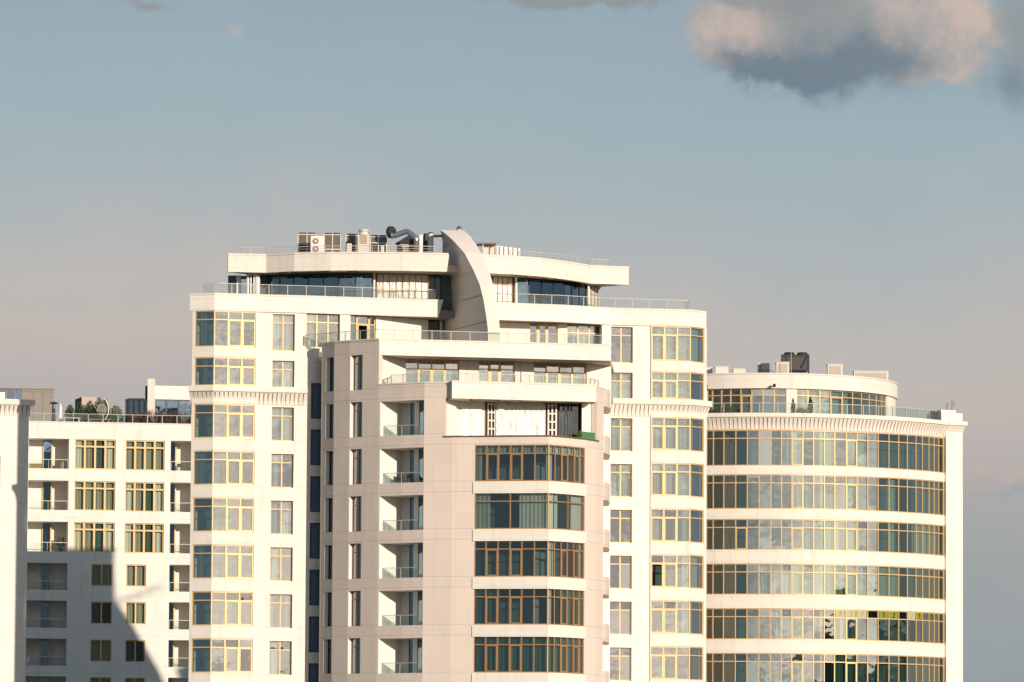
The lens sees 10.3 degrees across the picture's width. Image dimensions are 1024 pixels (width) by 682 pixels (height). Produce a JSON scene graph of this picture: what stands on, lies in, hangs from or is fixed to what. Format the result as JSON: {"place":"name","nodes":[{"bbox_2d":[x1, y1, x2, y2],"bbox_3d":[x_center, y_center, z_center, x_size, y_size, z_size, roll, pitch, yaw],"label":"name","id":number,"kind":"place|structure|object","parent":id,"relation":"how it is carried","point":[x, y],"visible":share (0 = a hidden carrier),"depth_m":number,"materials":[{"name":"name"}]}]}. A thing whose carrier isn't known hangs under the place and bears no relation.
{"place":"outdoors","nodes":[
{"label":"outdoors","id":0,"kind":"place"},
{"bbox_2d":[0,392,34,681],"bbox_3d":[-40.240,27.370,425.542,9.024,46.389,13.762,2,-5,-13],"label":"edge tower","id":1,"kind":"structure","parent":0,"point":[14,427],"depth_m":421.39,"materials":[{"name":"white paint"}]},
{"bbox_2d":[25,379,191,681],"bbox_3d":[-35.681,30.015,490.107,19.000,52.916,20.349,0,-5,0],"label":"terraced block","id":2,"kind":"structure","parent":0,"point":[107,595],"depth_m":482.94,"materials":[{"name":"white paint"}]},
{"bbox_2d":[0,388,53,420],"bbox_3d":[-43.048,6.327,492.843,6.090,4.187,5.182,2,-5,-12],"label":"roof pavilion","id":3,"kind":"structure","parent":2,"relation":"on","point":[43,398],"depth_m":490.80,"materials":[{"name":"beige concrete"}]},
{"bbox_2d":[0,389,21,398],"bbox_3d":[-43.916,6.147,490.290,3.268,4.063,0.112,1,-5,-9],"label":"window","id":4,"kind":"structure","parent":3,"relation":"in","point":[9,393],"depth_m":490.54,"materials":[{"name":"blue glass"}]},
{"bbox_2d":[74,403,85,421],"bbox_3d":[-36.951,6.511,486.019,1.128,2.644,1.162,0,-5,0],"label":"cypress","id":5,"kind":"object","parent":2,"relation":"on","point":[79,412],"visible":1,"depth_m":485.85,"materials":[{"name":"green plant"}]},
{"bbox_2d":[75,397,100,421],"bbox_3d":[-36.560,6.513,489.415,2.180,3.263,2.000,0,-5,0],"label":"roof box","id":6,"kind":"object","parent":2,"relation":"on","point":[83,400],"visible":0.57,"depth_m":488.55,"materials":[{"name":"beige"}]},
{"bbox_2d":[84,400,96,421],"bbox_3d":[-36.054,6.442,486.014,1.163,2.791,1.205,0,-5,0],"label":"cypress","id":7,"kind":"object","parent":2,"relation":"on","point":[89,407],"visible":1,"depth_m":485.88,"materials":[{"name":"green plant"}]},
{"bbox_2d":[74,481,114,510],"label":"window","id":8,"kind":"structure","parent":2,"relation":"in","point":[88,495],"depth_m":482.94,"materials":[{"name":"glass"}]},
{"bbox_2d":[74,522,114,551],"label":"window","id":9,"kind":"structure","parent":2,"relation":"in","point":[88,536],"depth_m":482.70,"materials":[{"name":"grey glass"}]},
{"bbox_2d":[75,439,115,469],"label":"window","id":10,"kind":"structure","parent":2,"relation":"in","point":[89,453],"depth_m":483.29,"materials":[{"name":"glass"}]},
{"bbox_2d":[90,640,111,661],"bbox_3d":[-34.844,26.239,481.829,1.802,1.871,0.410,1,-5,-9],"label":"window","id":11,"kind":"structure","parent":2,"relation":"in","point":[100,650],"depth_m":481.88,"materials":[{"name":"glass"}]},
{"bbox_2d":[91,564,111,585],"bbox_3d":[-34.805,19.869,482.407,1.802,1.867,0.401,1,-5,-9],"label":"window","id":12,"kind":"structure","parent":2,"relation":"in","point":[101,574],"depth_m":482.47,"materials":[{"name":"glass"}]},
{"bbox_2d":[91,602,111,623],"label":"window","id":13,"kind":"structure","parent":2,"relation":"in","point":[100,614],"depth_m":482.23,"materials":[{"name":"glass"}]},
{"bbox_2d":[107,405,123,422],"bbox_3d":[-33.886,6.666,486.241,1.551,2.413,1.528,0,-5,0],"label":"shrub","id":14,"kind":"object","parent":2,"relation":"on","point":[115,416],"visible":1,"depth_m":486.16,"materials":[{"name":"green plant"}]},
{"bbox_2d":[125,640,144,661],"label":"window","id":15,"kind":"structure","parent":2,"relation":"in","point":[134,649],"depth_m":482.35,"materials":[{"name":"black glass"}]},
{"bbox_2d":[126,565,145,586],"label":"window","id":16,"kind":"structure","parent":2,"relation":"in","point":[135,574],"depth_m":482.94,"materials":[{"name":"grey glass"}]},
{"bbox_2d":[126,602,145,623],"bbox_3d":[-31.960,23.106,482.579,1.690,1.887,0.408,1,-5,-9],"label":"window","id":17,"kind":"structure","parent":2,"relation":"in","point":[135,611],"depth_m":482.70,"materials":[{"name":"green glass"}]},
{"bbox_2d":[125,398,147,422],"bbox_3d":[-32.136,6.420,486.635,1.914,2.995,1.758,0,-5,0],"label":"gazebo","id":18,"kind":"object","parent":2,"relation":"on","point":[134,405],"visible":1,"depth_m":485.89,"materials":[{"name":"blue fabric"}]},
{"bbox_2d":[124,523,163,552],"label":"window","id":19,"kind":"structure","parent":2,"relation":"in","point":[138,537],"depth_m":483.29,"materials":[{"name":"glass"}]},
{"bbox_2d":[125,482,163,511],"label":"window","id":20,"kind":"structure","parent":2,"relation":"in","point":[139,496],"depth_m":483.65,"materials":[{"name":"glass"}]},
{"bbox_2d":[125,440,164,470],"bbox_3d":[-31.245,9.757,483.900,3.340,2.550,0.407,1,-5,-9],"label":"window","id":21,"kind":"structure","parent":2,"relation":"in","point":[139,455],"depth_m":483.88,"materials":[{"name":"glass"}]},
{"bbox_2d":[155,399,191,422],"bbox_3d":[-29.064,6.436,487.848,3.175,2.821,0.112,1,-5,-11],"label":"window","id":22,"kind":"structure","parent":2,"relation":"in","point":[182,406],"depth_m":487.92,"materials":[{"name":"blue glass"}]},
{"bbox_2d":[127,411,146,422],"bbox_3d":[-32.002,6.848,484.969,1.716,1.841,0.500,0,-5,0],"label":"ornamental grass","id":23,"kind":"object","parent":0,"point":[139,420],"depth_m":484.85,"materials":[{"name":"brown plant"}]},
{"bbox_2d":[145,409,163,422],"bbox_3d":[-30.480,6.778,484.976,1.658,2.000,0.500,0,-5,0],"label":"ornamental grass","id":24,"kind":"object","parent":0,"point":[151,419],"depth_m":484.86,"materials":[{"name":"brown plant"}]},
{"bbox_2d":[162,411,190,423],"bbox_3d":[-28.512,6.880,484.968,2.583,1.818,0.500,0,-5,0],"label":"ornamental grass","id":25,"kind":"object","parent":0,"point":[184,419],"depth_m":484.88,"materials":[{"name":"plant"}]},
{"bbox_2d":[188,230,711,681],"bbox_3d":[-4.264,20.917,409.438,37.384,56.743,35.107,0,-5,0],"label":"apartment tower","id":26,"kind":"structure","parent":0,"point":[516,530],"depth_m":401.14,"materials":[{"name":"white paint"}]},
{"bbox_2d":[191,638,252,672],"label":"window","id":27,"kind":"structure","parent":26,"relation":"in","point":[219,655],"depth_m":402.13,"materials":[{"name":"grey glass"}]},
{"bbox_2d":[192,591,252,625],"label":"window","id":28,"kind":"structure","parent":26,"relation":"in","point":[220,608],"depth_m":402.43,"materials":[{"name":"grey glass"}]},
{"bbox_2d":[192,544,253,578],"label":"window","id":29,"kind":"structure","parent":26,"relation":"in","point":[213,560],"depth_m":402.63,"materials":[{"name":"grey glass"}]},
{"bbox_2d":[193,451,253,484],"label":"window","id":30,"kind":"structure","parent":26,"relation":"in","point":[212,467],"depth_m":403.22,"materials":[{"name":"glass"}]},
{"bbox_2d":[193,497,253,531],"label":"window","id":31,"kind":"structure","parent":26,"relation":"in","point":[220,514],"depth_m":403.02,"materials":[{"name":"grey glass"}]},
{"bbox_2d":[194,357,254,385],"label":"window","id":32,"kind":"structure","parent":26,"relation":"in","point":[229,371],"depth_m":403.81,"materials":[{"name":"grey glass"}]},
{"bbox_2d":[194,404,254,438],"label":"window","id":33,"kind":"structure","parent":26,"relation":"in","point":[221,420],"depth_m":403.61,"materials":[{"name":"glass"}]},
{"bbox_2d":[195,310,255,347],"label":"window","id":34,"kind":"structure","parent":26,"relation":"in","point":[217,328],"depth_m":404.10,"materials":[{"name":"glass"}]},
{"bbox_2d":[269,641,290,674],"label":"window","id":35,"kind":"structure","parent":26,"relation":"in","point":[279,651],"depth_m":401.15,"materials":[{"name":"grey glass"}]},
{"bbox_2d":[270,547,291,580],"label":"window","id":36,"kind":"structure","parent":26,"relation":"in","point":[280,560],"depth_m":401.84,"materials":[{"name":"grey glass"}]},
{"bbox_2d":[270,594,291,627],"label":"window","id":37,"kind":"structure","parent":26,"relation":"in","point":[280,611],"depth_m":401.64,"materials":[{"name":"grey glass"}]},
{"bbox_2d":[271,501,291,533],"bbox_3d":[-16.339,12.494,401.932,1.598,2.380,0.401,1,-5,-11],"label":"window","id":38,"kind":"structure","parent":26,"relation":"in","point":[281,511],"depth_m":402.04,"materials":[{"name":"grey glass"}]},
{"bbox_2d":[271,407,292,440],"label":"window","id":39,"kind":"structure","parent":26,"relation":"in","point":[282,418],"depth_m":402.63,"materials":[{"name":"glass"}]},
{"bbox_2d":[271,454,292,487],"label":"window","id":40,"kind":"structure","parent":26,"relation":"in","point":[281,464],"depth_m":402.43,"materials":[{"name":"glass"}]},
{"bbox_2d":[272,314,293,350],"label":"window","id":41,"kind":"structure","parent":26,"relation":"in","point":[283,325],"depth_m":403.22,"materials":[{"name":"grey glass"}]},
{"bbox_2d":[272,361,293,386],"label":"window","id":42,"kind":"structure","parent":26,"relation":"in","point":[282,371],"depth_m":402.92,"materials":[{"name":"grey glass"}]},
{"bbox_2d":[298,232,315,251],"bbox_3d":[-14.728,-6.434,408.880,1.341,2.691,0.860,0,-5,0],"label":"condenser","id":43,"kind":"object","parent":26,"relation":"on","point":[304,239],"visible":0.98,"depth_m":408.58,"materials":[{"name":"metal"}]},
{"bbox_2d":[308,663,318,681],"bbox_3d":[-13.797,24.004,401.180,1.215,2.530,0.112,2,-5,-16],"label":"window","id":44,"kind":"structure","parent":26,"relation":"in","point":[313,675],"depth_m":401.15,"materials":[{"name":"blue glass"}]},
{"bbox_2d":[309,616,318,651],"bbox_3d":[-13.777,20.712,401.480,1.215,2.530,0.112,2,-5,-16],"label":"window","id":45,"kind":"structure","parent":26,"relation":"in","point":[313,621],"depth_m":401.45,"materials":[{"name":"blue glass"}]},
{"bbox_2d":[309,570,319,605],"bbox_3d":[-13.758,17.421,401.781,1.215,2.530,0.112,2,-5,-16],"label":"window","id":46,"kind":"structure","parent":26,"relation":"in","point":[314,575],"depth_m":401.74,"materials":[{"name":"blue glass"}]},
{"bbox_2d":[310,523,319,558],"bbox_3d":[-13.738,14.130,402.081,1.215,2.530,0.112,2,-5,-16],"label":"window","id":47,"kind":"structure","parent":26,"relation":"in","point":[314,527],"depth_m":402.04,"materials":[{"name":"blue glass"}]},
{"bbox_2d":[310,430,320,464],"bbox_3d":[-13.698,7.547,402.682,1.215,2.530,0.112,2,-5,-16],"label":"window","id":48,"kind":"structure","parent":26,"relation":"in","point":[315,458],"depth_m":402.63,"materials":[{"name":"blue glass"}]},
{"bbox_2d":[310,476,320,511],"bbox_3d":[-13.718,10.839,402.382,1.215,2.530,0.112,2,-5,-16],"label":"window","id":49,"kind":"structure","parent":26,"relation":"in","point":[315,481],"depth_m":402.33,"materials":[{"name":"blue glass"}]},
{"bbox_2d":[311,383,320,418],"bbox_3d":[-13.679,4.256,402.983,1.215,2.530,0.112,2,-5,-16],"label":"window","id":50,"kind":"structure","parent":26,"relation":"in","point":[315,387],"depth_m":402.92,"materials":[{"name":"blue glass"}]},
{"bbox_2d":[311,236,323,251],"bbox_3d":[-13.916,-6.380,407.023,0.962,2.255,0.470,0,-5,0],"label":"twin fan unit","id":51,"kind":"object","parent":26,"relation":"on","point":[318,241],"visible":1,"depth_m":406.90,"materials":[{"name":"white metal"}]},
{"bbox_2d":[266,274,372,297],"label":"window","id":52,"kind":"structure","parent":26,"relation":"in","point":[347,281],"depth_m":406.38,"materials":[{"name":"blue glass"}]},
{"bbox_2d":[306,313,338,347],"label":"window","id":53,"kind":"structure","parent":26,"relation":"in","point":[315,323],"depth_m":404.89,"materials":[{"name":"glass"}]},
{"bbox_2d":[328,592,331,625],"bbox_3d":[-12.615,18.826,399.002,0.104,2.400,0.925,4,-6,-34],"label":"window","id":54,"kind":"structure","parent":26,"relation":"in","point":[329,593],"depth_m":399.20,"materials":[{"name":"black glass"}]},
{"bbox_2d":[324,233,340,251],"bbox_3d":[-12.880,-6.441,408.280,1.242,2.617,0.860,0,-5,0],"label":"condenser","id":55,"kind":"object","parent":26,"relation":"on","point":[330,239],"visible":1,"depth_m":407.96,"materials":[{"name":"metal"}]},
{"bbox_2d":[351,638,359,673],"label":"window","id":56,"kind":"structure","parent":26,"relation":"in","point":[355,642],"depth_m":397.30,"materials":[{"name":"glass"}]},
{"bbox_2d":[352,544,360,578],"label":"window","id":57,"kind":"structure","parent":26,"relation":"in","point":[356,548],"depth_m":397.93,"materials":[{"name":"grey glass"}]},
{"bbox_2d":[352,591,360,625],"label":"window","id":58,"kind":"structure","parent":26,"relation":"in","point":[356,595],"depth_m":397.74,"materials":[{"name":"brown glass"}]},
{"bbox_2d":[352,496,361,531],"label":"window","id":59,"kind":"structure","parent":26,"relation":"in","point":[356,513],"depth_m":398.18,"materials":[{"name":"grey glass"}]},
{"bbox_2d":[353,402,361,436],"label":"window","id":60,"kind":"structure","parent":26,"relation":"in","point":[357,407],"depth_m":399.00,"materials":[{"name":"glass"}]},
{"bbox_2d":[353,449,361,483],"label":"window","id":61,"kind":"structure","parent":26,"relation":"in","point":[357,454],"depth_m":398.62,"materials":[{"name":"clear glass"}]},
{"bbox_2d":[354,355,362,389],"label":"window","id":62,"kind":"structure","parent":26,"relation":"in","point":[358,361],"depth_m":399.30,"materials":[{"name":"grey glass"}]},
{"bbox_2d":[350,315,374,339],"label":"window","id":63,"kind":"structure","parent":26,"relation":"in","point":[367,323],"depth_m":405.68,"materials":[{"name":"grey glass"}]},
{"bbox_2d":[358,229,368,251],"bbox_3d":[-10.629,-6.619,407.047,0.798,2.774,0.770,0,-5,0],"label":"vent housing","id":64,"kind":"object","parent":26,"relation":"on","point":[363,237],"visible":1,"depth_m":406.73,"materials":[{"name":"metal"}]},
{"bbox_2d":[370,235,386,251],"bbox_3d":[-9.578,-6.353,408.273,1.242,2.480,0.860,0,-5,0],"label":"condenser","id":65,"kind":"object","parent":26,"relation":"on","point":[378,240],"visible":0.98,"depth_m":407.98,"materials":[{"name":"metal"}]},
{"bbox_2d":[386,226,418,251],"bbox_3d":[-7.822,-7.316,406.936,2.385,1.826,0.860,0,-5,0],"label":"exhaust duct","id":66,"kind":"object","parent":26,"relation":"on","point":[391,233],"visible":1,"depth_m":406.77,"materials":[{"name":"metal"}]},
{"bbox_2d":[395,236,413,251],"bbox_3d":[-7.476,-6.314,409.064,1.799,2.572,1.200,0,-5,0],"label":"ventilation plant","id":67,"kind":"object","parent":26,"relation":"on","point":[407,241],"visible":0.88,"depth_m":408.56,"materials":[{"name":"metal"}]},
{"bbox_2d":[406,359,458,381],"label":"window","id":68,"kind":"structure","parent":26,"relation":"in","point":[418,367],"depth_m":401.45,"materials":[{"name":"grey glass"}]},
{"bbox_2d":[428,320,439,339],"bbox_3d":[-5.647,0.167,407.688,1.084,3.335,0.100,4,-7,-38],"label":"window","id":69,"kind":"structure","parent":26,"relation":"in","point":[434,325],"depth_m":407.77,"materials":[{"name":"black glass"}]},
{"bbox_2d":[428,275,440,299],"bbox_3d":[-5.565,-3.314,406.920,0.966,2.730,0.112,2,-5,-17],"label":"window","id":70,"kind":"structure","parent":26,"relation":"in","point":[434,281],"depth_m":406.97,"materials":[{"name":"black glass"}]},
{"bbox_2d":[477,243,496,254],"bbox_3d":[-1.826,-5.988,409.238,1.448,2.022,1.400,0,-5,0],"label":"roof canopy","id":71,"kind":"object","parent":26,"relation":"on","point":[488,248],"visible":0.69,"depth_m":409.20,"materials":[{"name":"metal"}]},
{"bbox_2d":[478,361,513,381],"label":"window","id":72,"kind":"structure","parent":26,"relation":"in","point":[492,367],"depth_m":402.53,"materials":[{"name":"grey glass"}]},
{"bbox_2d":[497,246,519,255],"bbox_3d":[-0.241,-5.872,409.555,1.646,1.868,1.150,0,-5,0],"label":"duct box","id":73,"kind":"object","parent":26,"relation":"on","point":[502,250],"visible":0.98,"depth_m":409.23,"materials":[{"name":"white metal"}]},
{"bbox_2d":[474,493,583,530],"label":"window","id":74,"kind":"structure","parent":26,"relation":"in","point":[492,510],"depth_m":394.07,"materials":[{"name":"clear glass"}]},
{"bbox_2d":[474,541,583,578],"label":"window","id":75,"kind":"structure","parent":26,"relation":"in","point":[491,558],"depth_m":395.32,"materials":[{"name":"glass"}]},
{"bbox_2d":[474,589,583,625],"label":"window","id":76,"kind":"structure","parent":26,"relation":"in","point":[491,606],"depth_m":394.16,"materials":[{"name":"black glass"}]},
{"bbox_2d":[474,637,583,673],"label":"window","id":77,"kind":"structure","parent":26,"relation":"in","point":[491,654],"depth_m":392.72,"materials":[{"name":"grey glass"}]},
{"bbox_2d":[475,445,584,483],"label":"window","id":78,"kind":"structure","parent":26,"relation":"in","point":[492,462],"depth_m":395.51,"materials":[{"name":"clear glass"}]},
{"bbox_2d":[530,323,556,342],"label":"window","id":79,"kind":"structure","parent":26,"relation":"in","point":[551,337],"depth_m":411.52,"materials":[{"name":"grey glass"}]},
{"bbox_2d":[517,278,586,305],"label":"window","id":80,"kind":"structure","parent":26,"relation":"in","point":[524,286],"depth_m":409.97,"materials":[{"name":"blue glass"}]},
{"bbox_2d":[534,363,585,383],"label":"window","id":81,"kind":"structure","parent":26,"relation":"in","point":[551,369],"depth_m":403.51,"materials":[{"name":"grey glass"}]},
{"bbox_2d":[559,403,581,436],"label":"window","id":82,"kind":"structure","parent":26,"relation":"in","point":[570,417],"depth_m":398.52,"materials":[{"name":"grey glass"}]},
{"bbox_2d":[567,324,599,343],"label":"window","id":83,"kind":"structure","parent":26,"relation":"in","point":[588,331],"depth_m":411.07,"materials":[{"name":"grey glass"}]},
{"bbox_2d":[610,464,630,496],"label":"window","id":84,"kind":"structure","parent":26,"relation":"in","point":[620,476],"depth_m":410.37,"materials":[{"name":"glass"}]},
{"bbox_2d":[610,510,630,542],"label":"window","id":85,"kind":"structure","parent":26,"relation":"in","point":[620,521],"depth_m":411.87,"materials":[{"name":"glass"}]},
{"bbox_2d":[610,556,630,588],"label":"window","id":86,"kind":"structure","parent":26,"relation":"in","point":[620,568],"depth_m":411.57,"materials":[{"name":"grey glass"}]},
{"bbox_2d":[610,602,630,634],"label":"window","id":87,"kind":"structure","parent":26,"relation":"in","point":[619,625],"depth_m":411.37,"materials":[{"name":"grey glass"}]},
{"bbox_2d":[610,648,630,680],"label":"window","id":88,"kind":"structure","parent":26,"relation":"in","point":[620,658],"depth_m":410.87,"materials":[{"name":"grey glass"}]},
{"bbox_2d":[611,327,631,362],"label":"window","id":89,"kind":"structure","parent":26,"relation":"in","point":[621,341],"depth_m":412.88,"materials":[{"name":"grey glass"}]},
{"bbox_2d":[611,373,631,397],"bbox_3d":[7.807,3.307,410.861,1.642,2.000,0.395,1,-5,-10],"label":"window","id":90,"kind":"structure","parent":26,"relation":"in","point":[621,383],"depth_m":410.97,"materials":[{"name":"grey glass"}]},
{"bbox_2d":[611,418,631,450],"bbox_3d":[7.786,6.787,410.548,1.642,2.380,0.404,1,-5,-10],"label":"window","id":91,"kind":"structure","parent":26,"relation":"in","point":[621,428],"depth_m":410.67,"materials":[{"name":"glass"}]},
{"bbox_2d":[650,600,702,634],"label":"window","id":92,"kind":"structure","parent":26,"relation":"in","point":[666,616],"depth_m":411.27,"materials":[{"name":"grey glass"}]},
{"bbox_2d":[650,646,702,680],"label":"window","id":93,"kind":"structure","parent":26,"relation":"in","point":[666,662],"depth_m":411.47,"materials":[{"name":"grey glass"}]},
{"bbox_2d":[651,417,702,451],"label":"window","id":94,"kind":"structure","parent":26,"relation":"in","point":[667,433],"depth_m":411.07,"materials":[{"name":"glass"}]},
{"bbox_2d":[651,463,702,497],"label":"window","id":95,"kind":"structure","parent":26,"relation":"in","point":[667,479],"depth_m":410.77,"materials":[{"name":"glass"}]},
{"bbox_2d":[651,508,702,542],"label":"window","id":96,"kind":"structure","parent":26,"relation":"in","point":[667,525],"depth_m":410.67,"materials":[{"name":"grey glass"}]},
{"bbox_2d":[651,554,702,588],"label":"window","id":97,"kind":"structure","parent":26,"relation":"in","point":[675,571],"depth_m":411.07,"materials":[{"name":"grey glass"}]},
{"bbox_2d":[651,326,703,362],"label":"window","id":98,"kind":"structure","parent":26,"relation":"in","point":[669,343],"depth_m":411.67,"materials":[{"name":"grey glass"}]},
{"bbox_2d":[651,371,703,399],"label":"window","id":99,"kind":"structure","parent":26,"relation":"in","point":[664,385],"depth_m":411.37,"materials":[{"name":"grey glass"}]},
{"bbox_2d":[0,0,1023,681],"label":"sky","id":100,"kind":"structure","parent":0,"point":[832,181],"materials":[{"name":"blue"}]},
{"label":"ground","id":101,"kind":"structure","parent":0,"visible":0},
{"bbox_2d":[706,373,967,681],"bbox_3d":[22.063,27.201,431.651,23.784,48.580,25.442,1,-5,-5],"label":"round tower","id":102,"kind":"structure","parent":101,"relation":"on","point":[846,494],"depth_m":422.58,"materials":[{"name":"white paint"}]},
{"bbox_2d":[707,388,785,412],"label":"window","id":103,"kind":"structure","parent":102,"relation":"in","point":[750,398],"depth_m":427.76,"materials":[{"name":"grey glass"}]},
{"bbox_2d":[775,362,789,372],"bbox_3d":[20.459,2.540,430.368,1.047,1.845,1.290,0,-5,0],"label":"vent box","id":104,"kind":"object","parent":102,"relation":"on","point":[782,367],"visible":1,"depth_m":429.79,"materials":[{"name":"metal"}]},
{"bbox_2d":[781,352,808,372],"bbox_3d":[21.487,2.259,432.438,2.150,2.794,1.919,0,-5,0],"label":"chiller","id":105,"kind":"object","parent":102,"relation":"on","point":[799,362],"visible":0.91,"depth_m":431.66,"materials":[{"name":"grey metal"}]},
{"bbox_2d":[706,430,943,472],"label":"window","id":106,"kind":"structure","parent":102,"relation":"in","point":[724,447],"depth_m":423.19,"materials":[{"name":"clear glass"}]},
{"bbox_2d":[706,474,943,515],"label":"window","id":107,"kind":"structure","parent":102,"relation":"in","point":[724,491],"depth_m":422.88,"materials":[{"name":"glass"}]},
{"bbox_2d":[706,519,943,555],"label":"window","id":108,"kind":"structure","parent":102,"relation":"in","point":[721,534],"depth_m":422.67,"materials":[{"name":"glass"}]},
{"bbox_2d":[706,563,943,599],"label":"window","id":109,"kind":"structure","parent":102,"relation":"in","point":[745,578],"depth_m":421.12,"materials":[{"name":"grey glass"}]},
{"bbox_2d":[706,608,943,643],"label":"window","id":110,"kind":"structure","parent":102,"relation":"in","point":[721,623],"depth_m":422.15,"materials":[{"name":"grey glass"}]},
{"bbox_2d":[706,653,943,681],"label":"window","id":111,"kind":"structure","parent":102,"relation":"in","point":[726,667],"depth_m":421.74,"materials":[{"name":"glass"}]},
{"bbox_2d":[826,364,842,374],"bbox_3d":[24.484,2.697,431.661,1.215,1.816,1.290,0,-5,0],"label":"vent box","id":112,"kind":"object","parent":102,"relation":"on","point":[835,369],"visible":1,"depth_m":431.08,"materials":[{"name":"metal"}]},
{"bbox_2d":[796,389,885,415],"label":"window","id":113,"kind":"structure","parent":102,"relation":"in","point":[833,397],"depth_m":429.54,"materials":[{"name":"grey glass"}]},
{"bbox_2d":[853,371,888,379],"bbox_3d":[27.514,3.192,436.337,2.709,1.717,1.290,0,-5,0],"label":"vent box","id":114,"kind":"object","parent":102,"relation":"on","point":[879,374],"visible":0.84,"depth_m":435.76,"materials":[{"name":"concrete"}]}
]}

